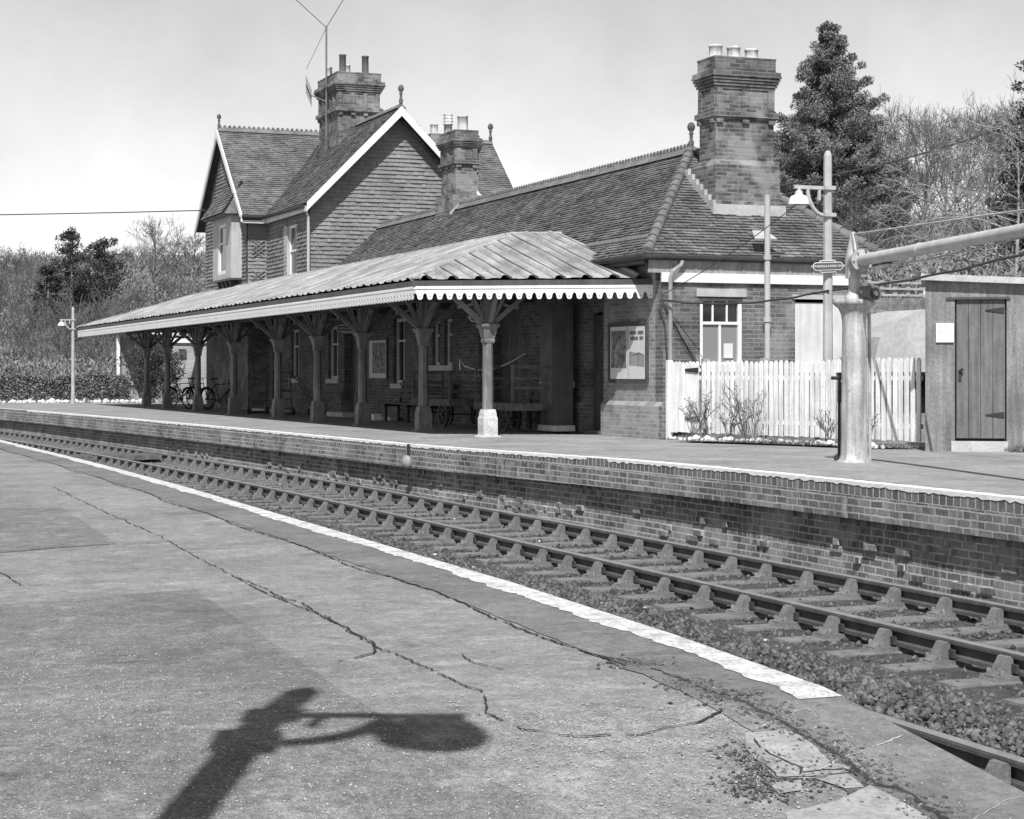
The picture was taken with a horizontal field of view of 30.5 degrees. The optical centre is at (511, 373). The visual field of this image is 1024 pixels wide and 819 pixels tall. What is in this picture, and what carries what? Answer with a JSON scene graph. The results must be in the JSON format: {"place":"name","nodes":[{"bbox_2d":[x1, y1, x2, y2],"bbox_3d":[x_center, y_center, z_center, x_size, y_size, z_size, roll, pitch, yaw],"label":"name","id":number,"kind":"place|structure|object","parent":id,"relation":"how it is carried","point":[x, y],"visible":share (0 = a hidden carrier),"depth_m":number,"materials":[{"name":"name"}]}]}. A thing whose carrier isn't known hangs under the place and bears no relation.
{"place":"outdoors","nodes":[
{"label":"outdoors","id":0,"kind":"place"},
{"bbox_2d":[0,449,847,818],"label":"platform","id":1,"kind":"structure","parent":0,"point":[438,633],"depth_m":7.16,"materials":[{"name":"concrete"}]},
{"bbox_2d":[0,508,115,551],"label":"asphalt patch","id":2,"kind":"object","parent":1,"relation":"on","point":[22,529],"visible":1,"depth_m":12.94,"materials":[{"name":"grey asphalt"}]},
{"bbox_2d":[0,589,387,745],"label":"asphalt patch","id":3,"kind":"object","parent":1,"relation":"on","point":[235,645],"visible":1,"depth_m":6.74,"materials":[{"name":"grey asphalt"}]},
{"bbox_2d":[0,720,573,818],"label":"asphalt patch","id":4,"kind":"object","parent":1,"relation":"on","point":[15,792],"visible":1,"depth_m":5.24,"materials":[{"name":"grey asphalt"}]},
{"bbox_2d":[0,624,1010,818],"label":"loose grit","id":5,"kind":"object","parent":4,"relation":"on","point":[568,778],"visible":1,"depth_m":5.59,"materials":[{"name":"gravel"}]},
{"bbox_2d":[6,451,624,664],"bbox_3d":[-4.548,1.074,19.841,0.280,0.001,27.678,0,0,-22],"label":"asphalt crack","id":6,"kind":"object","parent":1,"relation":"on","point":[467,604],"visible":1,"depth_m":9.54,"materials":[{"name":"black asphalt"}]},
{"bbox_2d":[0,442,1023,818],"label":"platform edge","id":7,"kind":"object","parent":1,"relation":"on","point":[938,772],"visible":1,"depth_m":6.78,"materials":[{"name":"grey concrete"}]},
{"bbox_2d":[0,440,840,698],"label":"white line","id":8,"kind":"object","parent":7,"relation":"on","point":[797,688],"visible":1,"depth_m":8.60,"materials":[{"name":"white paint"}]},
{"bbox_2d":[591,653,994,818],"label":"loose grit","id":9,"kind":"object","parent":7,"relation":"on","point":[751,784],"visible":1,"depth_m":5.63,"materials":[{"name":"gravel"}]},
{"bbox_2d":[663,672,948,818],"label":"asphalt crack","id":10,"kind":"object","parent":7,"relation":"on","point":[918,800],"visible":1,"depth_m":5.62,"materials":[{"name":"black asphalt"}]},
{"bbox_2d":[813,772,863,787],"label":"broken slab","id":11,"kind":"structure","parent":7,"relation":"on","point":[833,779],"depth_m":5.44,"materials":[{"name":"concrete"}]},
{"bbox_2d":[745,730,849,777],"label":"broken slab","id":12,"kind":"structure","parent":1,"relation":"on","point":[776,741],"depth_m":5.67,"materials":[{"name":"concrete"}]},
{"bbox_2d":[785,785,929,818],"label":"broken slab","id":13,"kind":"structure","parent":1,"relation":"on","point":[872,805],"depth_m":5.20,"materials":[{"name":"concrete"}]},
{"bbox_2d":[3,275,924,441],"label":"hillside","id":14,"kind":"structure","parent":0,"point":[922,410],"depth_m":37.75,"materials":[{"name":"grey plant"}]},
{"bbox_2d":[0,321,44,358],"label":"bare tree","id":15,"kind":"object","parent":14,"relation":"on","point":[8,336],"visible":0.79,"depth_m":109.78,"materials":[{"name":"grey plant"}]},
{"bbox_2d":[0,244,61,309],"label":"bare tree","id":16,"kind":"object","parent":14,"relation":"on","point":[22,255],"visible":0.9,"depth_m":150.12,"materials":[{"name":"grey plant"}]},
{"bbox_2d":[0,250,67,301],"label":"bare tree","id":17,"kind":"object","parent":14,"relation":"on","point":[36,274],"visible":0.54,"depth_m":157.09,"materials":[{"name":"grey plant"}]},
{"bbox_2d":[0,298,70,347],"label":"bare tree","id":18,"kind":"object","parent":14,"relation":"on","point":[28,310],"visible":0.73,"depth_m":117.91,"materials":[{"name":"grey plant"}]},
{"bbox_2d":[0,283,91,333],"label":"bare tree","id":19,"kind":"object","parent":14,"relation":"on","point":[5,313],"visible":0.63,"depth_m":125.12,"materials":[{"name":"grey plant"}]},
{"bbox_2d":[24,264,74,334],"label":"conifer","id":20,"kind":"object","parent":14,"relation":"on","point":[48,271],"visible":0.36,"depth_m":127.86,"materials":[{"name":"grey plant"}]},
{"bbox_2d":[3,308,110,358],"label":"bare tree","id":21,"kind":"object","parent":14,"relation":"on","point":[49,334],"visible":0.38,"depth_m":112.09,"materials":[{"name":"grey plant"}]},
{"bbox_2d":[0,282,132,371],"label":"bare bush","id":22,"kind":"object","parent":14,"relation":"on","point":[59,333],"visible":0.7,"depth_m":98.21,"materials":[{"name":"grey plant"}]},
{"bbox_2d":[29,226,108,321],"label":"conifer","id":23,"kind":"object","parent":14,"relation":"on","point":[78,288],"visible":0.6,"depth_m":131.72,"materials":[{"name":"black plant"}]},
{"bbox_2d":[69,236,134,309],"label":"conifer","id":24,"kind":"object","parent":14,"relation":"on","point":[108,267],"visible":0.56,"depth_m":135.41,"materials":[{"name":"grey plant"}]},
{"bbox_2d":[0,269,205,392],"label":"undergrowth","id":25,"kind":"object","parent":14,"relation":"on","point":[44,367],"visible":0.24,"depth_m":118.45,"materials":[{"name":"grey plant"}]},
{"bbox_2d":[0,247,205,316],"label":"undergrowth","id":26,"kind":"object","parent":14,"relation":"on","point":[129,266],"visible":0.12,"depth_m":170.36,"materials":[{"name":"grey plant"}]},
{"bbox_2d":[40,285,173,369],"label":"bare bush","id":27,"kind":"object","parent":14,"relation":"on","point":[70,310],"visible":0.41,"depth_m":98.83,"materials":[{"name":"grey plant"}]},
{"bbox_2d":[102,285,177,314],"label":"bare tree","id":28,"kind":"object","parent":14,"relation":"on","point":[139,300],"visible":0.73,"depth_m":122.10,"materials":[{"name":"grey plant"}]},
{"bbox_2d":[124,213,191,297],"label":"bare tree","id":29,"kind":"object","parent":14,"relation":"on","point":[153,234],"visible":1,"depth_m":128.19,"materials":[{"name":"grey plant"}]},
{"bbox_2d":[129,237,204,276],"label":"bare tree","id":30,"kind":"object","parent":14,"relation":"on","point":[151,257],"visible":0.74,"depth_m":150.37,"materials":[{"name":"grey plant"}]},
{"bbox_2d":[157,232,205,271],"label":"bare tree","id":31,"kind":"object","parent":14,"relation":"on","point":[197,242],"visible":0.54,"depth_m":169.29,"materials":[{"name":"grey plant"}]},
{"bbox_2d":[774,20,939,262],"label":"conifer","id":32,"kind":"object","parent":14,"relation":"on","point":[836,114],"visible":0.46,"depth_m":73.78,"materials":[{"name":"grey plant"}]},
{"bbox_2d":[832,184,909,269],"bbox_3d":[11.145,-3.886,59.568,2.976,4.283,3.907,0,0,18],"label":"bare tree","id":33,"kind":"object","parent":14,"relation":"on","point":[853,217],"visible":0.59,"depth_m":59.54,"materials":[{"name":"grey plant"}]},
{"bbox_2d":[869,298,924,374],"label":"grass bank","id":34,"kind":"structure","parent":14,"relation":"on","point":[889,304],"depth_m":38.49,"materials":[{"name":"grey plant"}]},
{"bbox_2d":[865,280,924,297],"bbox_3d":[10.038,-1.816,44.660,3.752,0.873,0.150,0,0,-21],"label":"rail fence","id":35,"kind":"object","parent":34,"relation":"on","point":[906,289],"visible":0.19,"depth_m":44.26,"materials":[{"name":"white wood"}]},
{"bbox_2d":[867,105,951,181],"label":"bare tree","id":36,"kind":"object","parent":14,"relation":"on","point":[903,135],"visible":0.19,"depth_m":125.01,"materials":[{"name":"grey plant"}]},
{"bbox_2d":[863,111,969,222],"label":"bare tree","id":37,"kind":"object","parent":14,"relation":"on","point":[931,146],"visible":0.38,"depth_m":111.56,"materials":[{"name":"grey plant"}]},
{"bbox_2d":[887,207,966,259],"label":"bare tree","id":38,"kind":"object","parent":14,"relation":"on","point":[931,216],"visible":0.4,"depth_m":69.40,"materials":[{"name":"grey plant"}]},
{"bbox_2d":[900,161,972,227],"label":"bare tree","id":39,"kind":"object","parent":14,"relation":"on","point":[925,194],"visible":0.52,"depth_m":95.10,"materials":[{"name":"grey plant"}]},
{"bbox_2d":[887,98,987,214],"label":"bare tree","id":40,"kind":"object","parent":14,"relation":"on","point":[924,109],"visible":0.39,"depth_m":126.71,"materials":[{"name":"grey plant"}]},
{"bbox_2d":[860,69,1023,286],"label":"bare tree","id":41,"kind":"object","parent":14,"relation":"on","point":[1017,251],"visible":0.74,"depth_m":49.69,"materials":[{"name":"grey plant"}]},
{"bbox_2d":[860,209,1023,285],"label":"undergrowth","id":42,"kind":"object","parent":14,"relation":"on","point":[998,266],"visible":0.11,"depth_m":58.72,"materials":[{"name":"grey plant"}]},
{"bbox_2d":[860,259,1023,297],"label":"undergrowth","id":43,"kind":"object","parent":14,"relation":"on","point":[900,272],"visible":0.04,"depth_m":46.40,"materials":[{"name":"grey plant"}]},
{"bbox_2d":[873,90,1023,218],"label":"bare tree","id":44,"kind":"object","parent":14,"relation":"on","point":[927,135],"visible":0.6,"depth_m":117.73,"materials":[{"name":"grey plant"}]},
{"bbox_2d":[895,141,1010,232],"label":"bare tree","id":45,"kind":"object","parent":14,"relation":"on","point":[950,169],"visible":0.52,"depth_m":95.75,"materials":[{"name":"grey plant"}]},
{"bbox_2d":[899,110,1013,215],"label":"bare tree","id":46,"kind":"object","parent":14,"relation":"on","point":[952,147],"visible":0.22,"depth_m":130.18,"materials":[{"name":"grey plant"}]},
{"bbox_2d":[899,150,1023,276],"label":"bare tree","id":47,"kind":"object","parent":14,"relation":"on","point":[982,196],"visible":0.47,"depth_m":56.03,"materials":[{"name":"grey plant"}]},
{"bbox_2d":[912,86,1019,217],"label":"bare tree","id":48,"kind":"object","parent":14,"relation":"on","point":[969,136],"visible":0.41,"depth_m":121.66,"materials":[{"name":"grey plant"}]},
{"bbox_2d":[932,165,1022,225],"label":"bare tree","id":49,"kind":"object","parent":14,"relation":"on","point":[979,191],"visible":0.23,"depth_m":91.79,"materials":[{"name":"grey plant"}]},
{"bbox_2d":[934,73,1023,214],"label":"bare tree","id":50,"kind":"object","parent":14,"relation":"on","point":[992,133],"visible":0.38,"depth_m":120.08,"materials":[{"name":"grey plant"}]},
{"bbox_2d":[942,100,1023,215],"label":"bare tree","id":51,"kind":"object","parent":14,"relation":"on","point":[978,131],"visible":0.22,"depth_m":130.12,"materials":[{"name":"grey plant"}]},
{"bbox_2d":[967,60,1023,262],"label":"conifer","id":52,"kind":"object","parent":14,"relation":"on","point":[1011,188],"visible":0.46,"depth_m":69.77,"materials":[{"name":"grey plant"}]},
{"bbox_2d":[0,420,1023,606],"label":"platform wall","id":53,"kind":"structure","parent":0,"point":[800,541],"depth_m":22.15,"materials":[{"name":"brick"}]},
{"bbox_2d":[0,413,1023,541],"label":"platform nose","id":54,"kind":"object","parent":53,"relation":"on","point":[996,525],"visible":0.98,"depth_m":22.92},
{"bbox_2d":[0,408,1023,514],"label":"platform coping","id":55,"kind":"object","parent":54,"relation":"on","point":[1001,506],"visible":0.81,"depth_m":23.10,"materials":[{"name":"brick"}]},
{"bbox_2d":[27,410,1023,503],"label":"white line","id":56,"kind":"object","parent":55,"relation":"on","point":[918,490],"visible":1,"depth_m":22.47,"materials":[{"name":"white paint"}]},
{"bbox_2d":[0,402,1023,495],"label":"platform","id":57,"kind":"structure","parent":53,"relation":"on","point":[998,472],"depth_m":28.28,"materials":[{"name":"concrete"}]},
{"bbox_2d":[0,369,129,401],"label":"hedge","id":58,"kind":"object","parent":57,"relation":"on","point":[94,384],"visible":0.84,"depth_m":75.62,"materials":[{"name":"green plant"}]},
{"bbox_2d":[58,307,74,403],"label":"lamp post","id":59,"kind":"object","parent":57,"relation":"on","point":[61,323],"visible":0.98,"depth_m":72.45,"materials":[{"name":"metal"}]},
{"bbox_2d":[117,345,194,402],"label":"bush","id":60,"kind":"object","parent":57,"relation":"on","point":[156,358],"visible":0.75,"depth_m":74.39,"materials":[{"name":"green plant"}]},
{"bbox_2d":[116,333,205,401],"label":"outbuilding","id":61,"kind":"structure","parent":57,"relation":"on","point":[182,346],"depth_m":77.09,"materials":[{"name":"brick"}]},
{"bbox_2d":[247,365,269,413],"bbox_3d":[-7.194,0.433,53.380,0.640,1.486,0.411,0,-14,2],"label":"sack truck","id":62,"kind":"object","parent":57,"relation":"on","point":[266,410],"visible":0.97,"depth_m":53.36,"materials":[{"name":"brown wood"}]},
{"bbox_2d":[75,231,652,436],"bbox_3d":[-6.482,-0.842,50.964,4.294,3.963,40.371,0,0,-22],"label":"platform canopy","id":63,"kind":"object","parent":57,"relation":"on","point":[484,275],"visible":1,"depth_m":38.38,"materials":[{"name":"metal"}]},
{"bbox_2d":[382,380,452,424],"bbox_3d":[-2.218,0.647,43.993,0.549,0.986,3.800,0,0,-21],"label":"bench","id":64,"kind":"object","parent":57,"relation":"on","point":[403,384],"visible":0.5,"depth_m":44.59,"materials":[{"name":"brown wood"}]},
{"bbox_2d":[411,371,481,426],"bbox_3d":[-1.394,0.516,39.753,0.830,1.172,2.500,0,0,-21],"label":"platform trolley","id":65,"kind":"object","parent":57,"relation":"on","point":[447,413],"visible":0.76,"depth_m":38.96,"materials":[{"name":"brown wood"}]},
{"bbox_2d":[473,365,546,430],"bbox_3d":[-0.023,0.466,36.853,0.880,1.272,2.100,0,0,-21],"label":"platform trolley","id":66,"kind":"object","parent":57,"relation":"on","point":[505,408],"visible":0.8,"depth_m":36.14,"materials":[{"name":"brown wood"}]},
{"bbox_2d":[512,380,548,428],"bbox_3d":[0.558,0.587,36.972,0.549,0.986,2.100,0,0,-21],"label":"bench","id":67,"kind":"object","parent":57,"relation":"on","point":[532,396],"visible":0.36,"depth_m":37.68,"materials":[{"name":"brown wood"}]},
{"bbox_2d":[194,44,899,439],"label":"station building","id":68,"kind":"structure","parent":57,"relation":"on","point":[368,178],"depth_m":40.32,"materials":[{"name":"brick"}]},
{"bbox_2d":[219,224,225,274],"bbox_3d":[-9.298,-4.020,60.660,0.070,1.600,1.200,0,0,-21],"label":"window","id":69,"kind":"structure","parent":68,"relation":"in","point":[222,228],"depth_m":60.92,"materials":[{"name":"white glass"}]},
{"bbox_2d":[289,224,297,274],"bbox_3d":[-6.497,-3.695,56.278,0.070,1.550,1.100,0,0,-21],"label":"window","id":70,"kind":"structure","parent":68,"relation":"in","point":[292,229],"depth_m":56.51,"materials":[{"name":"white glass"}]},
{"bbox_2d":[306,26,326,136],"bbox_3d":[-6.150,-9.270,59.525,0.605,3.500,1.728,0,0,-1],"label":"tv aerial","id":71,"kind":"object","parent":68,"relation":"attached to","point":[309,93],"visible":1,"depth_m":59.52,"materials":[{"name":"metal"}]},
{"bbox_2d":[331,326,337,378],"bbox_3d":[-4.845,-0.595,52.199,0.070,1.450,1.000,0,0,-21],"label":"window","id":72,"kind":"structure","parent":68,"relation":"in","point":[334,333],"depth_m":52.54,"materials":[{"name":"grey glass"}]},
{"bbox_2d":[351,333,355,411],"bbox_3d":[-4.158,-0.155,50.696,0.062,2.430,1.100,0,0,-21],"label":"door","id":73,"kind":"structure","parent":68,"relation":"in","point":[353,341],"depth_m":51.01,"materials":[{"name":"paint"}]},
{"bbox_2d":[368,338,388,379],"bbox_3d":[-3.426,-0.380,48.127,0.060,1.080,1.580,0,0,-21],"label":"poster board","id":74,"kind":"object","parent":68,"relation":"attached to","point":[378,358],"visible":0.98,"depth_m":48.00,"materials":[{"name":"paper"}]},
{"bbox_2d":[397,319,405,382],"bbox_3d":[-2.668,-0.570,46.608,0.070,1.600,1.000,0,0,-21],"label":"window","id":75,"kind":"structure","parent":68,"relation":"in","point":[401,323],"depth_m":46.88,"materials":[{"name":"grey glass"}]},
{"bbox_2d":[499,306,513,423],"bbox_3d":[-0.098,-0.205,40.268,0.062,2.530,0.880,0,0,-21],"label":"door","id":76,"kind":"structure","parent":68,"relation":"in","point":[506,329],"depth_m":40.29,"materials":[{"name":"paint"}]},
{"bbox_2d":[514,304,520,401],"bbox_3d":[0.232,-0.205,39.420,0.062,2.530,0.900,0,0,-21],"label":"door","id":77,"kind":"structure","parent":68,"relation":"in","point":[517,312],"depth_m":39.66,"materials":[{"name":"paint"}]},
{"bbox_2d":[593,315,602,429],"bbox_3d":[1.738,-0.030,35.553,0.062,2.180,0.900,0,0,-21],"label":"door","id":78,"kind":"structure","parent":68,"relation":"in","point":[597,319],"depth_m":35.79,"materials":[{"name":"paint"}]},
{"bbox_2d":[608,321,648,382],"bbox_3d":[2.094,-0.390,33.964,0.050,1.100,1.660,0,0,-21],"label":"poster board","id":79,"kind":"object","parent":68,"relation":"attached to","point":[628,352],"visible":1,"depth_m":33.91,"materials":[{"name":"paper"}]},
{"bbox_2d":[700,301,741,365],"bbox_3d":[3.661,-0.750,33.152,0.840,1.220,0.070,0,0,-21],"label":"window","id":80,"kind":"structure","parent":68,"relation":"in","point":[719,324],"depth_m":33.15,"materials":[{"name":"white paint"}]},
{"bbox_2d":[795,303,841,372],"bbox_3d":[5.523,-0.650,33.867,1.030,1.260,0.050,0,0,-21],"label":"boarded window","id":81,"kind":"structure","parent":68,"relation":"in","point":[808,316],"depth_m":33.79,"materials":[{"name":"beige paint"}]},
{"bbox_2d":[780,118,1023,186],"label":"cable","id":82,"kind":"object","parent":68,"relation":"attached to","point":[797,182],"visible":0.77,"depth_m":47.33,"materials":[{"name":"metal"}]},
{"bbox_2d":[538,303,574,430],"bbox_3d":[0.843,-0.125,36.117,0.480,2.430,0.760,0,0,-21],"label":"door frame","id":83,"kind":"object","parent":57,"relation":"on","point":[556,339],"visible":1,"depth_m":35.81,"materials":[{"name":"paint"}]},
{"bbox_2d":[701,357,922,441],"bbox_3d":[4.671,0.435,29.913,0.179,1.390,4.987,0,0,-35],"label":"picket fence","id":84,"kind":"object","parent":57,"relation":"on","point":[717,376],"visible":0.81,"depth_m":29.88,"materials":[{"name":"paint"}]},
{"bbox_2d":[666,360,700,438],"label":"picket gate","id":85,"kind":"structure","parent":84,"relation":"attached to","point":[682,380],"depth_m":32.27,"materials":[{"name":"paint"}]},
{"bbox_2d":[788,151,835,439],"bbox_3d":[4.782,-1.200,30.042,0.808,4.760,0.356,0,0,-21],"label":"lamp post","id":86,"kind":"object","parent":57,"relation":"on","point":[798,198],"visible":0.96,"depth_m":30.09,"materials":[{"name":"metal"}]},
{"bbox_2d":[663,290,828,304],"bbox_3d":[3.843,-1.253,31.317,0.033,0.194,3.532,0,0,-44],"label":"cable","id":87,"kind":"object","parent":86,"relation":"attached to","point":[779,299],"visible":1,"depth_m":31.22,"materials":[{"name":"metal"}]},
{"bbox_2d":[811,260,844,272],"bbox_3d":[5.042,-1.720,29.993,0.610,0.209,0.020,0,0,-20],"label":"station sign","id":88,"kind":"object","parent":86,"relation":"attached to","point":[823,266],"visible":1,"depth_m":29.99,"materials":[{"name":"metal"}]},
{"bbox_2d":[832,253,1023,290],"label":"cable","id":89,"kind":"object","parent":86,"relation":"attached to","point":[952,271],"visible":0.85,"depth_m":24.91,"materials":[{"name":"metal"}]},
{"bbox_2d":[831,372,840,459],"bbox_3d":[4.173,0.530,23.678,0.365,1.100,0.133,0,0,-21],"label":"valve stand","id":90,"kind":"object","parent":57,"relation":"on","point":[837,455],"visible":0.56,"depth_m":23.64,"materials":[{"name":"black metal"}]},
{"bbox_2d":[833,209,1023,462],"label":"water crane","id":91,"kind":"object","parent":57,"relation":"on","point":[854,305],"visible":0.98,"depth_m":22.95,"materials":[{"name":"metal"}]},
{"bbox_2d":[921,273,1023,451],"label":"rendered hut","id":92,"kind":"object","parent":57,"relation":"on","point":[974,386],"visible":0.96,"depth_m":26.63,"materials":[{"name":"paint"}]},
{"bbox_2d":[936,323,953,341],"bbox_3d":[6.144,-0.585,26.679,0.245,0.270,0.028,0,0,13],"label":"notice sign","id":93,"kind":"object","parent":92,"relation":"attached to","point":[944,332],"visible":1,"depth_m":26.67,"materials":[{"name":"paper"}]},
{"bbox_2d":[957,300,1004,437],"bbox_3d":[6.628,-0.070,26.597,0.664,1.960,0.108,0,0,13],"label":"door","id":94,"kind":"structure","parent":92,"relation":"in","point":[992,311],"depth_m":26.61,"materials":[{"name":"grey wood"}]},
{"label":"rose bed soil","id":95,"kind":"structure","parent":57,"relation":"on","visible":0},
{"bbox_2d":[684,391,712,435],"bbox_3d":[3.091,0.682,31.016,0.494,0.807,0.566,0,0,16],"label":"rose bush","id":96,"kind":"object","parent":95,"relation":"on","point":[705,432],"visible":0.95,"depth_m":31.05,"materials":[{"name":"grey plant"}]},
{"bbox_2d":[719,383,750,436],"bbox_3d":[3.622,0.610,30.416,0.524,0.950,0.754,0,0,13],"label":"rose bush","id":97,"kind":"object","parent":95,"relation":"on","point":[743,428],"visible":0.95,"depth_m":30.38,"materials":[{"name":"grey plant"}]},
{"bbox_2d":[739,390,766,438],"bbox_3d":[3.862,0.669,30.214,0.490,0.834,0.516,0,0,-21],"label":"rose bush","id":98,"kind":"object","parent":95,"relation":"on","point":[757,413],"visible":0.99,"depth_m":30.19,"materials":[{"name":"grey plant"}]},
{"bbox_2d":[668,433,922,448],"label":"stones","id":99,"kind":"object","parent":95,"relation":"on","point":[804,441],"visible":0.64,"depth_m":29.27,"materials":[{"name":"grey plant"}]},
{"bbox_2d":[0,0,1023,270],"label":"sky","id":100,"kind":"structure","parent":0,"point":[106,105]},
{"bbox_2d":[22,441,1023,757],"bbox_3d":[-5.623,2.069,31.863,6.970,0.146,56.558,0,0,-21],"label":"ballast","id":101,"kind":"structure","parent":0,"point":[866,691],"depth_m":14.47,"materials":[{"name":"gravel"}]},
{"bbox_2d":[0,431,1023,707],"bbox_3d":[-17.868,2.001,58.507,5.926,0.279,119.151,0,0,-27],"label":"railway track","id":102,"kind":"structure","parent":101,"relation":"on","point":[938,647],"depth_m":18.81,"materials":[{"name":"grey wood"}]},
{"bbox_2d":[66,453,159,461],"bbox_3d":[-9.971,1.945,43.620,3.380,0.130,1.330,0,0,-21],"label":"barrow crossing","id":103,"kind":"object","parent":102,"relation":"on","point":[130,456],"visible":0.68,"depth_m":43.43,"materials":[{"name":"grey wood"}]},
{"bbox_2d":[869,710,1023,791],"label":"railway track","id":104,"kind":"structure","parent":101,"relation":"on","point":[1006,767],"depth_m":9.40,"materials":[{"name":"grey metal"}]},
{"bbox_2d":[866,309,924,371],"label":"bank path","id":105,"kind":"structure","parent":0,"point":[897,334],"depth_m":36.72,"materials":[{"name":"grey"}]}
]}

